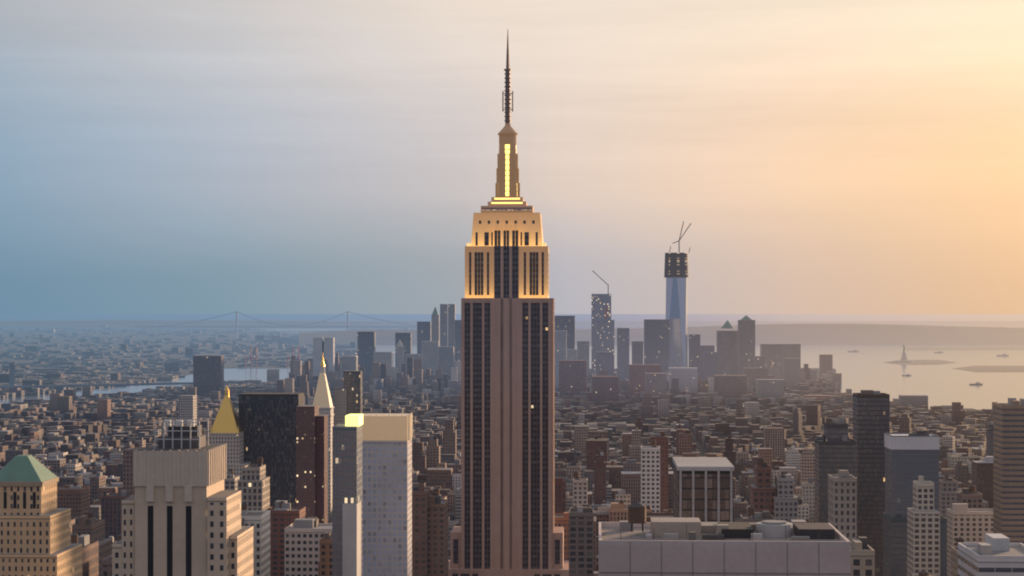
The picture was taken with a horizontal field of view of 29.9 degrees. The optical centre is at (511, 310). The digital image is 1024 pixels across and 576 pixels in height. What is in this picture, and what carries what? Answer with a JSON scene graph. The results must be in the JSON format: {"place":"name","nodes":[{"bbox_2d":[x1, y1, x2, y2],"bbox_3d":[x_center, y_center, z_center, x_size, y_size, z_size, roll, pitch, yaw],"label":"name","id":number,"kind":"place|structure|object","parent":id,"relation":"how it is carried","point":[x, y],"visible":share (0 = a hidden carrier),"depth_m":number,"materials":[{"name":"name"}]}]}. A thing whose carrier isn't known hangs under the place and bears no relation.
{"place":"outdoors","nodes":[
{"label":"outdoors","id":0,"kind":"place"},
{"bbox_2d":[224,356,312,367],"bbox_3d":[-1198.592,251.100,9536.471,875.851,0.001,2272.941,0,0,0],"label":"red land hook","id":1,"kind":"object","parent":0,"point":[232,364],"depth_m":9349.40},
{"bbox_2d":[251,320,371,320],"bbox_3d":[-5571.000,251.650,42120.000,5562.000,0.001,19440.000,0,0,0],"label":"bay water","id":2,"kind":"structure","parent":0,"point":[311,320],"depth_m":50508.41,"materials":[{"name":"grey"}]},
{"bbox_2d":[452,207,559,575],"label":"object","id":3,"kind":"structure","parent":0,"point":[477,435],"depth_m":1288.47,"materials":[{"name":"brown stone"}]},
{"bbox_2d":[0,331,1023,409],"bbox_3d":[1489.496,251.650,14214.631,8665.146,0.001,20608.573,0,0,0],"label":"bay water","id":4,"kind":"structure","parent":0,"point":[865,367],"depth_m":7722.52,"materials":[{"name":"grey liquid"}]},
{"bbox_2d":[883,360,956,364],"bbox_3d":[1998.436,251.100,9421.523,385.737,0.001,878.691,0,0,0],"label":"land","id":5,"kind":"structure","parent":4,"relation":"on","point":[927,362],"depth_m":9349.40,"materials":[{"name":"grey"}]},
{"bbox_2d":[894,353,913,361],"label":"statue of liberty pedestal","id":6,"kind":"object","parent":5,"relation":"on","point":[903,358],"visible":1,"depth_m":9388.84,"materials":[{"name":"grey stone"}]},
{"bbox_2d":[0,306,904,481],"bbox_3d":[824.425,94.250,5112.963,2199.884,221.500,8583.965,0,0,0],"label":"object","id":7,"kind":"object","parent":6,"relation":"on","point":[24,468],"visible":1,"depth_m":827.51,"materials":[{"name":"green metal"}]},
{"bbox_2d":[848,350,1008,384],"bbox_3d":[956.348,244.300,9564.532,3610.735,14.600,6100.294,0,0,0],"label":"boats","id":8,"kind":"object","parent":4,"relation":"on","point":[978,383],"visible":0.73,"depth_m":10661.47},
{"bbox_2d":[953,366,1023,371],"bbox_3d":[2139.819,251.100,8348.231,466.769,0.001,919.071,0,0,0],"label":"island","id":9,"kind":"structure","parent":4,"relation":"on","point":[996,368],"depth_m":8374.93,"materials":[{"name":"grey"}]},
{"bbox_2d":[0,314,1023,504],"bbox_3d":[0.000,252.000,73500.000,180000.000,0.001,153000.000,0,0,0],"label":"ground","id":10,"kind":"structure","parent":0,"point":[139,338],"depth_m":50578.65,"materials":[{"name":"grey"}]},
{"bbox_2d":[0,320,372,328],"bbox_3d":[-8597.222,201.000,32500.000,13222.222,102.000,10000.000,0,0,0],"label":"brooklyn hills","id":11,"kind":"structure","parent":10,"relation":"on","point":[118,324],"depth_m":28841.38,"materials":[{"name":"grey"}]},
{"bbox_2d":[0,311,416,387],"bbox_3d":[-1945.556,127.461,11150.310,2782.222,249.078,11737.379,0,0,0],"label":"bridges","id":12,"kind":"structure","parent":10,"relation":"on","point":[11,375],"depth_m":5658.59,"materials":[{"name":"grey metal"}]},
{"bbox_2d":[255,328,346,331],"bbox_3d":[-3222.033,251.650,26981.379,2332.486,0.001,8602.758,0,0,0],"label":"water narrows","id":13,"kind":"object","parent":10,"relation":"on","point":[304,329],"visible":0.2,"depth_m":26024.21,"materials":[{"name":"grey liquid"}]},
{"bbox_2d":[245,306,606,367],"bbox_3d":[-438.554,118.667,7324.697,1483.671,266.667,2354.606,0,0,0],"label":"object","id":14,"kind":"object","parent":10,"relation":"on","point":[251,358],"visible":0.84,"depth_m":8498.00,"materials":[{"name":"red"}]},
{"bbox_2d":[0,417,992,575],"bbox_3d":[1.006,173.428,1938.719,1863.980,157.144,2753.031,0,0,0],"label":"city","id":15,"kind":"object","parent":10,"relation":"on","point":[599,476],"visible":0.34,"depth_m":2006.67},
{"bbox_2d":[0,353,997,452],"bbox_3d":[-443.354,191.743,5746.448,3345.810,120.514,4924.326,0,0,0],"label":"city","id":16,"kind":"object","parent":10,"relation":"on","point":[706,414],"visible":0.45,"depth_m":4359.08},
{"bbox_2d":[448,123,568,575],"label":"skyscraper","id":17,"kind":"structure","parent":10,"relation":"on","point":[506,436],"depth_m":1287.24,"materials":[{"name":"beige stone"}]},
{"bbox_2d":[492,145,521,203],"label":"empire state mast lights","id":18,"kind":"object","parent":17,"relation":"attached to","point":[507,166],"visible":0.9,"depth_m":1302.70},
{"bbox_2d":[502,30,512,122],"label":"antenna","id":19,"kind":"object","parent":17,"relation":"on","point":[507,95],"visible":1,"depth_m":1307.75,"materials":[{"name":"grey metal"}]},
{"bbox_2d":[0,340,1023,575],"bbox_3d":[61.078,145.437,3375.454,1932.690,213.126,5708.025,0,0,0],"label":"foreground buildings","id":20,"kind":"structure","parent":10,"relation":"on","point":[181,512],"depth_m":989.01,"materials":[{"name":"beige concrete"}]},
{"bbox_2d":[154,420,208,448],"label":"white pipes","id":21,"kind":"object","parent":20,"relation":"on","point":[190,423],"visible":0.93,"depth_m":643.94,"materials":[{"name":"white"}]},
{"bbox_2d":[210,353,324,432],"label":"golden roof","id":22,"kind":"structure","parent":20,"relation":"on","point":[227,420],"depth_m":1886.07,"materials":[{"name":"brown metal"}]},
{"bbox_2d":[313,373,332,407],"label":"pyramidal roof","id":23,"kind":"structure","parent":20,"relation":"on","point":[322,398],"depth_m":2064.08,"materials":[{"name":"beige stone"}]},
{"bbox_2d":[345,414,362,425],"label":"illuminated building top","id":24,"kind":"object","parent":20,"relation":"on","point":[353,419],"visible":1,"depth_m":988.48,"materials":[{"name":"yellow"}]},
{"bbox_2d":[362,413,412,440],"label":"building top","id":25,"kind":"object","parent":20,"relation":"on","point":[387,426],"visible":0.92,"depth_m":1045.87,"materials":[{"name":"beige concrete"}]},
{"bbox_2d":[0,320,1023,395],"bbox_3d":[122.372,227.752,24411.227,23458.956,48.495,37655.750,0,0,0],"label":"distant city buildings","id":26,"kind":"structure","parent":10,"relation":"on","point":[51,370],"depth_m":10255.93,"materials":[{"name":"grey concrete"}]},
{"bbox_2d":[313,253,841,405],"bbox_3d":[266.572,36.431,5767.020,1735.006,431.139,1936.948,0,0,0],"label":"downtown skyline","id":27,"kind":"structure","parent":10,"relation":"on","point":[731,364],"depth_m":5999.37},
{"bbox_2d":[593,221,690,293],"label":"construction cranes","id":28,"kind":"object","parent":27,"relation":"on","point":[669,251],"visible":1,"depth_m":5930.00,"materials":[{"name":"grey metal"}]},
{"bbox_2d":[666,277,687,366],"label":"glass skyscraper","id":29,"kind":"structure","parent":27,"relation":"on","point":[676,301],"depth_m":5901.02,"materials":[{"name":"blue glass"}]},
{"bbox_2d":[0,0,1023,313],"label":"sky","id":30,"kind":"structure","parent":0,"point":[157,156],"materials":[{"name":"blue"}]},
{"bbox_2d":[299,324,1023,344],"bbox_3d":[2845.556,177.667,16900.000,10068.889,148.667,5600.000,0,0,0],"label":"distant hills","id":31,"kind":"structure","parent":0,"point":[846,334],"depth_m":14831.54,"materials":[{"name":"grey"}]},
{"bbox_2d":[373,321,1023,326],"bbox_3d":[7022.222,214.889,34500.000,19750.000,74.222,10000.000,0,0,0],"label":"hills","id":32,"kind":"structure","parent":0,"point":[722,323],"depth_m":31126.31,"materials":[{"name":"grey"}]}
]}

